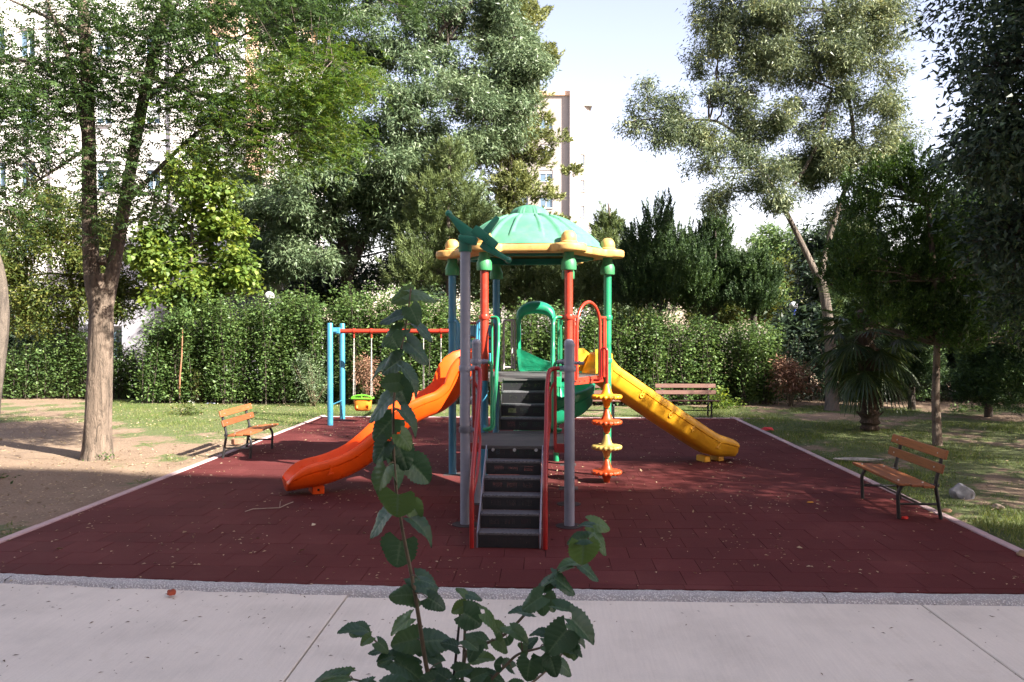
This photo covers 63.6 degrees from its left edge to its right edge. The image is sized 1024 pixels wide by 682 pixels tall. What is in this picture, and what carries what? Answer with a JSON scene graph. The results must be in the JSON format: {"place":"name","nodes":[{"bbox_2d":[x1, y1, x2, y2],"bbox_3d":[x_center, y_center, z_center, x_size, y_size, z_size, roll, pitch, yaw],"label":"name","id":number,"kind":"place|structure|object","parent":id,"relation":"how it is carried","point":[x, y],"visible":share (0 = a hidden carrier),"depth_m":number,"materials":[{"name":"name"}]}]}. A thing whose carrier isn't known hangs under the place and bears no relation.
{"place":"outdoors","nodes":[
{"label":"outdoors","id":0,"kind":"place"},
{"bbox_2d":[315,285,609,681],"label":"sapling","id":1,"kind":"object","parent":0,"point":[402,457],"visible":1,"depth_m":2.12,"materials":[{"name":"green plant"}]},
{"bbox_2d":[0,417,1023,602],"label":"rubber floor","id":2,"kind":"structure","parent":0,"point":[944,547],"depth_m":8.93,"materials":[{"name":"red rubber"}]},
{"bbox_2d":[219,403,278,458],"bbox_3d":[-4.614,1.562,14.482,0.585,0.818,1.500,0,1,2],"label":"park bench","id":3,"kind":"object","parent":2,"relation":"on","point":[250,429],"visible":1,"depth_m":14.27,"materials":[{"name":"brown wood"}]},
{"bbox_2d":[245,501,292,511],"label":"twig","id":4,"kind":"object","parent":2,"relation":"on","point":[269,508],"visible":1,"depth_m":9.97,"materials":[{"name":"wood"}]},
{"bbox_2d":[327,323,448,425],"bbox_3d":[-2.620,0.754,19.387,3.202,2.350,1.595,0,1,2],"label":"swing set","id":5,"kind":"object","parent":2,"relation":"on","point":[341,330],"visible":0.55,"depth_m":19.32,"materials":[{"name":"red paint"}]},
{"bbox_2d":[351,338,373,410],"bbox_3d":[-3.499,0.788,19.366,0.520,1.699,0.368,0,1,2],"label":"bucket swing","id":6,"kind":"object","parent":5,"relation":"hanging from","point":[362,404],"visible":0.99,"depth_m":19.27,"materials":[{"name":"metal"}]},
{"bbox_2d":[423,338,441,388],"bbox_3d":[-1.869,0.788,19.366,0.520,1.699,0.368,0,1,2],"label":"bucket swing","id":7,"kind":"object","parent":5,"relation":"hanging from","point":[423,365],"visible":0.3,"depth_m":19.34,"materials":[{"name":"metal"}]},
{"bbox_2d":[8,421,932,550],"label":"fallen leaves","id":8,"kind":"object","parent":2,"relation":"on","point":[470,459],"visible":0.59,"depth_m":11.29,"materials":[{"name":"brown plant"}]},
{"bbox_2d":[282,205,739,549],"bbox_3d":[0.129,0.012,12.004,4.484,4.040,7.100,0,1,32],"label":"play structure","id":9,"kind":"object","parent":2,"relation":"on","point":[529,235],"visible":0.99,"depth_m":11.20,"materials":[{"name":"multicoloured plastic"}]},
{"bbox_2d":[0,415,1023,605],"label":"edging","id":10,"kind":"object","parent":2,"relation":"on","point":[369,591],"visible":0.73,"depth_m":6.83,"materials":[{"name":"concrete"}]},
{"bbox_2d":[942,508,951,511],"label":"dry leaf","id":11,"kind":"object","parent":10,"relation":"on","point":[946,510],"visible":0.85,"depth_m":9.80,"materials":[{"name":"brown plant"}]},
{"bbox_2d":[2,418,1023,590],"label":"leaf litter","id":12,"kind":"object","parent":2,"relation":"on","point":[539,520],"visible":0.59,"depth_m":9.27,"materials":[{"name":"brown plant"}]},
{"bbox_2d":[587,384,620,417],"bbox_3d":[1.931,1.479,20.446,1.500,0.818,0.586,0,1,2],"label":"park bench","id":13,"kind":"object","parent":2,"relation":"on","point":[612,402],"visible":0.29,"depth_m":20.44,"materials":[{"name":"brown wood"}]},
{"bbox_2d":[852,434,948,519],"bbox_3d":[4.694,1.625,10.025,0.586,0.818,1.500,0,1,3],"label":"park bench","id":14,"kind":"object","parent":2,"relation":"on","point":[900,480],"visible":1,"depth_m":9.81,"materials":[{"name":"brown wood"}]},
{"bbox_2d":[1016,550,1023,556],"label":"dry leaf","id":15,"kind":"object","parent":2,"relation":"on","point":[1020,553],"visible":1,"depth_m":7.91,"materials":[{"name":"brown plant"}]},
{"bbox_2d":[0,581,1023,681],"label":"paving","id":16,"kind":"structure","parent":0,"point":[43,639],"depth_m":5.86,"materials":[{"name":"concrete"}]},
{"bbox_2d":[167,589,175,595],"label":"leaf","id":17,"kind":"object","parent":16,"relation":"on","point":[171,592],"visible":1,"depth_m":6.75,"materials":[{"name":"red plant"}]},
{"bbox_2d":[2,587,1015,680],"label":"fallen leaves","id":18,"kind":"object","parent":16,"relation":"on","point":[373,630],"visible":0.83,"depth_m":6.20,"materials":[{"name":"brown plant"}]},
{"bbox_2d":[0,361,1023,549],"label":"garden soil","id":19,"kind":"structure","parent":0,"point":[997,477],"depth_m":15.37,"materials":[{"name":"brown soil"}]},
{"bbox_2d":[0,7,30,411],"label":"leaning tree","id":20,"kind":"object","parent":19,"relation":"on","point":[4,317],"visible":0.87,"depth_m":12.28,"materials":[{"name":"brown plant"}]},
{"bbox_2d":[7,259,136,383],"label":"background tree","id":21,"kind":"object","parent":19,"relation":"on","point":[13,339],"visible":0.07,"depth_m":30.17,"materials":[{"name":"green plant"}]},
{"bbox_2d":[0,166,153,397],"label":"yellowing tree","id":22,"kind":"object","parent":19,"relation":"on","point":[25,307],"visible":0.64,"depth_m":25.63,"materials":[{"name":"green plant"}]},
{"bbox_2d":[83,448,114,460],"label":"weed","id":23,"kind":"object","parent":19,"relation":"on","point":[105,456],"visible":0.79,"depth_m":13.70,"materials":[{"name":"green plant"}]},
{"bbox_2d":[2,318,202,399],"bbox_3d":[-13.390,0.555,26.775,6.994,2.616,3.178,0,1,2],"label":"shrub row","id":24,"kind":"object","parent":19,"relation":"on","point":[17,368],"visible":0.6,"depth_m":25.85,"materials":[{"name":"green plant"}]},
{"bbox_2d":[5,350,229,394],"bbox_3d":[-12.050,1.043,26.317,9.960,1.520,0.060,0,1,0],"label":"wire fence","id":25,"kind":"object","parent":19,"relation":"on","point":[81,373],"visible":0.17,"depth_m":26.31,"materials":[{"name":"black metal"}]},
{"bbox_2d":[0,0,326,305],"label":"apartment building","id":26,"kind":"structure","parent":19,"relation":"on","point":[156,136],"depth_m":37.87,"materials":[{"name":"white paint"}]},
{"bbox_2d":[0,161,7,191],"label":"window","id":27,"kind":"structure","parent":26,"relation":"in","point":[2,182],"depth_m":38.07,"materials":[{"name":"white glass"}]},
{"bbox_2d":[16,161,35,191],"bbox_3d":[-22.223,-7.559,37.923,0.965,1.422,0.330,0,1,0],"label":"window","id":28,"kind":"structure","parent":26,"relation":"in","point":[21,161],"depth_m":38.07,"materials":[{"name":"white glass"}]},
{"bbox_2d":[18,29,34,58],"bbox_3d":[-22.223,-13.621,37.839,0.965,1.422,0.330,0,1,0],"label":"window","id":29,"kind":"structure","parent":26,"relation":"in","point":[22,40],"depth_m":37.98,"materials":[{"name":"white glass"}]},
{"bbox_2d":[95,28,110,58],"bbox_3d":[-18.750,-13.622,37.839,0.965,1.424,0.330,0,1,0],"label":"window","id":30,"kind":"structure","parent":26,"relation":"in","point":[108,28],"depth_m":37.95,"materials":[{"name":"white glass"}]},
{"bbox_2d":[95,95,112,124],"bbox_3d":[-18.750,-10.591,37.881,0.965,1.424,0.330,0,1,0],"label":"window","id":31,"kind":"structure","parent":26,"relation":"in","point":[104,114],"depth_m":37.95,"materials":[{"name":"white glass"}]},
{"bbox_2d":[97,161,111,191],"bbox_3d":[-18.750,-7.559,37.923,0.965,1.424,0.330,0,1,0],"label":"window","id":32,"kind":"structure","parent":26,"relation":"in","point":[103,169],"depth_m":37.98,"materials":[{"name":"white glass"}]},
{"bbox_2d":[144,161,162,191],"bbox_3d":[-16.483,-7.559,37.923,0.906,1.424,0.330,0,1,0],"label":"window","id":33,"kind":"structure","parent":26,"relation":"in","point":[151,168],"depth_m":37.98,"materials":[{"name":"white glass"}]},
{"bbox_2d":[146,96,161,124],"bbox_3d":[-16.483,-10.591,37.881,0.906,1.424,0.330,0,1,0],"label":"window","id":34,"kind":"structure","parent":26,"relation":"in","point":[156,116],"depth_m":37.95,"materials":[{"name":"white glass"}]},
{"bbox_2d":[0,402,347,533],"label":"leaf litter","id":35,"kind":"object","parent":19,"relation":"on","point":[115,458],"visible":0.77,"depth_m":16.03,"materials":[{"name":"brown plant"}]},
{"bbox_2d":[0,399,351,534],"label":"grass","id":36,"kind":"structure","parent":19,"relation":"on","point":[211,405],"depth_m":20.83,"materials":[{"name":"green plant"}]},
{"bbox_2d":[44,283,314,387],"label":"outbuilding","id":37,"kind":"structure","parent":19,"relation":"on","point":[132,331],"depth_m":30.50,"materials":[{"name":"white paint"}]},
{"bbox_2d":[114,326,121,356],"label":"window","id":38,"kind":"structure","parent":37,"relation":"in","point":[118,328],"depth_m":30.67,"materials":[{"name":"grey glass"}]},
{"bbox_2d":[235,295,252,319],"bbox_3d":[-9.900,-1.245,30.511,0.900,0.918,0.330,0,1,0],"label":"window","id":39,"kind":"structure","parent":37,"relation":"in","point":[250,297],"depth_m":30.66,"materials":[{"name":"grey glass"}]},
{"bbox_2d":[156,293,204,395],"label":"young tree","id":40,"kind":"object","parent":19,"relation":"on","point":[181,318],"visible":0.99,"depth_m":23.89,"materials":[{"name":"green plant"}]},
{"bbox_2d":[164,397,206,415],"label":"shrub","id":41,"kind":"object","parent":19,"relation":"on","point":[188,412],"visible":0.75,"depth_m":20.95,"materials":[{"name":"green plant"}]},
{"bbox_2d":[123,133,266,399],"bbox_3d":[-9.745,-2.324,25.571,4.682,8.474,3.145,0,1,2],"label":"round leaf tree","id":42,"kind":"object","parent":19,"relation":"on","point":[155,261],"visible":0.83,"depth_m":25.12,"materials":[{"name":"green plant"}]},
{"bbox_2d":[185,363,219,402],"bbox_3d":[-9.104,1.254,24.318,1.074,1.204,0.818,0,1,-19],"label":"shrub","id":43,"kind":"object","parent":19,"relation":"on","point":[198,387],"visible":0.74,"depth_m":24.24,"materials":[{"name":"green plant"}]},
{"bbox_2d":[0,0,446,460],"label":"locust tree","id":44,"kind":"object","parent":19,"relation":"on","point":[86,74],"visible":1,"depth_m":13.06,"materials":[{"name":"green plant"}]},
{"bbox_2d":[231,438,243,444],"bbox_3d":[-5.200,1.902,15.649,0.130,0.110,0.200,1,1,41],"label":"wood block","id":45,"kind":"object","parent":19,"relation":"on","point":[236,441],"depth_m":15.60,"materials":[{"name":"beige wood"}]},
{"bbox_2d":[261,31,322,348],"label":"apartment building","id":46,"kind":"structure","parent":19,"relation":"on","point":[281,138],"depth_m":40.02,"materials":[{"name":"beige glass"}]},
{"bbox_2d":[287,345,338,406],"bbox_3d":[-5.664,0.999,23.397,1.467,1.816,1.257,0,1,2],"label":"shrub","id":47,"kind":"object","parent":19,"relation":"on","point":[307,384],"visible":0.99,"depth_m":23.39,"materials":[{"name":"green plant"}]},
{"bbox_2d":[127,280,508,403],"bbox_3d":[-5.688,-0.007,25.210,11.351,3.711,3.155,0,1,0],"label":"hedge","id":48,"kind":"object","parent":19,"relation":"on","point":[214,352],"visible":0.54,"depth_m":24.21,"materials":[{"name":"green plant"}]},
{"bbox_2d":[199,175,489,323],"bbox_3d":[-6.543,-2.382,33.237,13.148,8.376,6.068,0,1,-5],"label":"background tree","id":49,"kind":"object","parent":19,"relation":"on","point":[360,276],"visible":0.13,"depth_m":31.98,"materials":[{"name":"green plant"}]},
{"bbox_2d":[348,350,383,397],"bbox_3d":[-4.115,1.057,23.528,1.044,1.615,1.002,0,1,16],"label":"dry shrub","id":50,"kind":"object","parent":19,"relation":"on","point":[367,373],"visible":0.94,"depth_m":23.45,"materials":[{"name":"brown plant"}]},
{"bbox_2d":[220,0,561,311],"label":"ash tree","id":51,"kind":"object","parent":19,"relation":"on","point":[374,201],"visible":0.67,"depth_m":28.89,"materials":[{"name":"green plant"}]},
{"bbox_2d":[374,132,512,318],"bbox_3d":[-2.288,-2.545,27.588,4.693,8.858,2.579,0,1,-12],"label":"pine tree","id":52,"kind":"object","parent":19,"relation":"on","point":[411,246],"visible":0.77,"depth_m":27.25,"materials":[{"name":"green plant"}]},
{"bbox_2d":[455,0,584,355],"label":"cypress tree","id":53,"kind":"object","parent":19,"relation":"on","point":[513,194],"visible":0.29,"depth_m":32.62,"materials":[{"name":"green plant"}]},
{"bbox_2d":[475,265,593,329],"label":"pine tree","id":54,"kind":"object","parent":19,"relation":"on","point":[534,275],"visible":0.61,"depth_m":28.13,"materials":[{"name":"green plant"}]},
{"bbox_2d":[457,230,634,356],"bbox_3d":[1.482,-1.463,34.134,8.614,6.512,5.505,0,1,2],"label":"background tree","id":55,"kind":"object","parent":19,"relation":"on","point":[473,292],"depth_m":33.14,"materials":[{"name":"green plant"}]},
{"bbox_2d":[573,200,633,310],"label":"pine tree","id":56,"kind":"object","parent":19,"relation":"on","point":[606,222],"visible":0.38,"depth_m":28.71,"materials":[{"name":"green plant"}]},
{"bbox_2d":[488,295,787,405],"bbox_3d":[3.707,0.250,24.873,8.956,3.240,3.599,0,1,2],"label":"hedge","id":57,"kind":"object","parent":19,"relation":"on","point":[736,373],"visible":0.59,"depth_m":23.80,"materials":[{"name":"green plant"}]},
{"bbox_2d":[611,187,703,316],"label":"juniper","id":58,"kind":"object","parent":19,"relation":"on","point":[650,277],"visible":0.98,"depth_m":26.72,"materials":[{"name":"green plant"}]},
{"bbox_2d":[584,243,807,350],"bbox_3d":[9.451,-1.361,35.650,12.874,6.266,5.111,0,1,2],"label":"background tree","id":59,"kind":"object","parent":19,"relation":"on","point":[727,315],"visible":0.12,"depth_m":34.44,"materials":[{"name":"green plant"}]},
{"bbox_2d":[669,204,748,338],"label":"juniper","id":60,"kind":"object","parent":19,"relation":"on","point":[708,298],"visible":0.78,"depth_m":26.79,"materials":[{"name":"green plant"}]},
{"bbox_2d":[697,383,745,408],"bbox_3d":[5.757,1.701,22.827,1.422,1.102,0.986,0,1,2],"label":"shrub","id":61,"kind":"object","parent":19,"relation":"on","point":[722,404],"visible":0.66,"depth_m":22.74,"materials":[{"name":"green plant"}]},
{"bbox_2d":[709,239,790,392],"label":"tree","id":62,"kind":"object","parent":19,"relation":"on","point":[755,289],"visible":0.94,"depth_m":26.33,"materials":[{"name":"green plant"}]},
{"bbox_2d":[611,0,937,410],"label":"ash tree","id":63,"kind":"object","parent":19,"relation":"on","point":[772,56],"visible":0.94,"depth_m":22.02,"materials":[{"name":"green plant"}]},
{"bbox_2d":[741,219,814,310],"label":"background tree","id":64,"kind":"object","parent":19,"relation":"on","point":[774,238],"visible":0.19,"depth_m":47.58,"materials":[{"name":"green plant"}]},
{"bbox_2d":[789,302,797,373],"bbox_3d":[9.368,0.338,27.507,0.275,3.296,0.275,0,1,2],"label":"park lamp","id":65,"kind":"object","parent":19,"relation":"on","point":[791,305],"visible":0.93,"depth_m":27.42,"materials":[{"name":"white paint"}]},
{"bbox_2d":[765,352,824,406],"bbox_3d":[7.910,1.067,23.239,1.651,1.608,1.395,0,1,2],"label":"dry shrub","id":66,"kind":"object","parent":19,"relation":"on","point":[785,375],"visible":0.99,"depth_m":23.09,"materials":[{"name":"brown plant"}]},
{"bbox_2d":[778,212,916,350],"bbox_3d":[12.816,-1.530,29.488,7.892,6.776,5.479,0,1,-10],"label":"background tree","id":67,"kind":"object","parent":19,"relation":"on","point":[806,282],"visible":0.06,"depth_m":29.39,"materials":[{"name":"green plant"}]},
{"bbox_2d":[758,292,958,396],"bbox_3d":[13.954,0.208,27.472,12.047,4.164,5.442,0,1,2],"label":"background tree","id":68,"kind":"object","parent":19,"relation":"on","point":[799,326],"visible":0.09,"depth_m":26.79,"materials":[{"name":"green plant"}]},
{"bbox_2d":[798,274,929,430],"bbox_3d":[7.617,0.176,17.683,2.631,3.598,2.679,0,1,2],"label":"palm tree","id":69,"kind":"object","parent":19,"relation":"on","point":[864,386],"visible":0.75,"depth_m":17.50,"materials":[{"name":"green plant"}]},
{"bbox_2d":[718,403,1023,546],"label":"grass","id":70,"kind":"structure","parent":19,"relation":"on","point":[1010,526],"depth_m":15.30,"materials":[{"name":"green plant"}]},
{"bbox_2d":[761,427,773,430],"bbox_3d":[5.512,1.889,17.841,0.292,0.073,0.149,0,1,2],"label":"wrapper","id":71,"kind":"object","parent":70,"relation":"on","point":[767,428],"visible":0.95,"depth_m":17.79,"materials":[{"name":"red plastic"}]},
{"bbox_2d":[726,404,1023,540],"bbox_3d":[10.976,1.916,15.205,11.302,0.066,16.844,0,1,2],"label":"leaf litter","id":72,"kind":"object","parent":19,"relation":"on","point":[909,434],"visible":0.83,"depth_m":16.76,"materials":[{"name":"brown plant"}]},
{"bbox_2d":[817,286,955,409],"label":"dark evergreen","id":73,"kind":"object","parent":19,"relation":"on","point":[919,367],"visible":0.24,"depth_m":22.32,"materials":[{"name":"green plant"}]},
{"bbox_2d":[777,298,1022,402],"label":"shrub row","id":74,"kind":"object","parent":19,"relation":"on","point":[789,350],"visible":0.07,"depth_m":25.00,"materials":[{"name":"green plant"}]},
{"bbox_2d":[810,137,1023,445],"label":"tree","id":75,"kind":"object","parent":19,"relation":"on","point":[932,284],"visible":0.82,"depth_m":15.43,"materials":[{"name":"green plant"}]},
{"bbox_2d":[890,401,996,411],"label":"weed","id":76,"kind":"object","parent":19,"relation":"on","point":[961,408],"visible":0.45,"depth_m":22.01,"materials":[{"name":"green plant"}]},
{"bbox_2d":[896,0,1023,352],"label":"dark tree","id":77,"kind":"object","parent":19,"relation":"on","point":[993,156],"visible":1,"depth_m":11.91,"materials":[{"name":"green plant"}]},
{"bbox_2d":[949,483,974,499],"bbox_3d":[5.824,1.943,10.690,0.307,0.211,0.255,0,1,2],"label":"stone","id":78,"kind":"object","parent":19,"relation":"on","point":[959,491],"visible":0.86,"depth_m":10.62,"materials":[{"name":"grey stone"}]},
{"bbox_2d":[914,112,1023,316],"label":"background tree","id":79,"kind":"object","parent":19,"relation":"on","point":[964,189],"depth_m":25.55,"materials":[{"name":"green plant"}]},
{"bbox_2d":[943,241,1023,418],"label":"dark evergreen","id":80,"kind":"object","parent":19,"relation":"on","point":[992,377],"visible":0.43,"depth_m":19.86,"materials":[{"name":"green plant"}]},
{"bbox_2d":[992,503,1004,508],"bbox_3d":[5.910,2.002,10.040,0.149,0.056,0.114,0,1,2],"label":"stone","id":81,"kind":"object","parent":19,"relation":"on","point":[998,505],"visible":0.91,"depth_m":10.00,"materials":[{"name":"beige stone"}]},
{"bbox_2d":[317,404,738,417],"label":"grass","id":82,"kind":"structure","parent":0,"point":[686,408],"depth_m":21.35,"materials":[{"name":"green plant"}]},
{"bbox_2d":[363,332,780,358],"bbox_3d":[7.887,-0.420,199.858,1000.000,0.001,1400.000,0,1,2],"label":"ground","id":83,"kind":"structure","parent":0,"point":[672,339],"depth_m":216.71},
{"bbox_2d":[264,291,273,303],"bbox_3d":[-7.774,0.205,26.505,0.306,3.590,0.306,0,1,2],"label":"park lamp","id":84,"kind":"object","parent":83,"relation":"on","point":[266,296],"visible":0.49,"depth_m":26.37,"materials":[{"name":"grey paint"}]},
{"bbox_2d":[499,85,591,346],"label":"tower block","id":85,"kind":"structure","parent":83,"relation":"on","point":[571,115],"depth_m":94.79,"materials":[{"name":"white paint"}]},
{"bbox_2d":[540,118,552,129],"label":"window","id":86,"kind":"structure","parent":85,"relation":"in","point":[542,124],"depth_m":94.84,"materials":[{"name":"white glass"}]},
{"bbox_2d":[540,170,552,181],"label":"window","id":87,"kind":"structure","parent":85,"relation":"in","point":[543,173],"depth_m":94.86,"materials":[{"name":"white glass"}]},
{"bbox_2d":[540,199,552,207],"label":"window","id":88,"kind":"structure","parent":85,"relation":"in","point":[549,204],"depth_m":94.96,"materials":[{"name":"white glass"}]},
{"bbox_2d":[580,180,585,191],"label":"window","id":89,"kind":"structure","parent":85,"relation":"in","point":[582,181],"depth_m":96.55,"materials":[{"name":"white glass"}]},
{"bbox_2d":[581,206,585,217],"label":"window","id":90,"kind":"structure","parent":85,"relation":"in","point":[582,207],"depth_m":96.59,"materials":[{"name":"white glass"}]},
{"bbox_2d":[318,0,1021,331],"label":"sky","id":91,"kind":"structure","parent":0,"point":[605,42],"materials":[{"name":"white"}]},
{"bbox_2d":[655,384,719,417],"bbox_3d":[4.323,1.479,20.446,1.500,0.818,0.586,0,1,2],"label":"park bench","id":92,"kind":"object","parent":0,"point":[707,392],"visible":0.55,"depth_m":20.62,"materials":[{"name":"brown wood"}]},
{"bbox_2d":[833,457,883,460],"bbox_3d":[5.763,1.955,13.730,0.836,0.042,0.210,0,1,2],"label":"stone","id":93,"kind":"object","parent":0,"point":[859,459],"visible":1,"depth_m":13.67,"materials":[{"name":"grey stone"}]}
]}

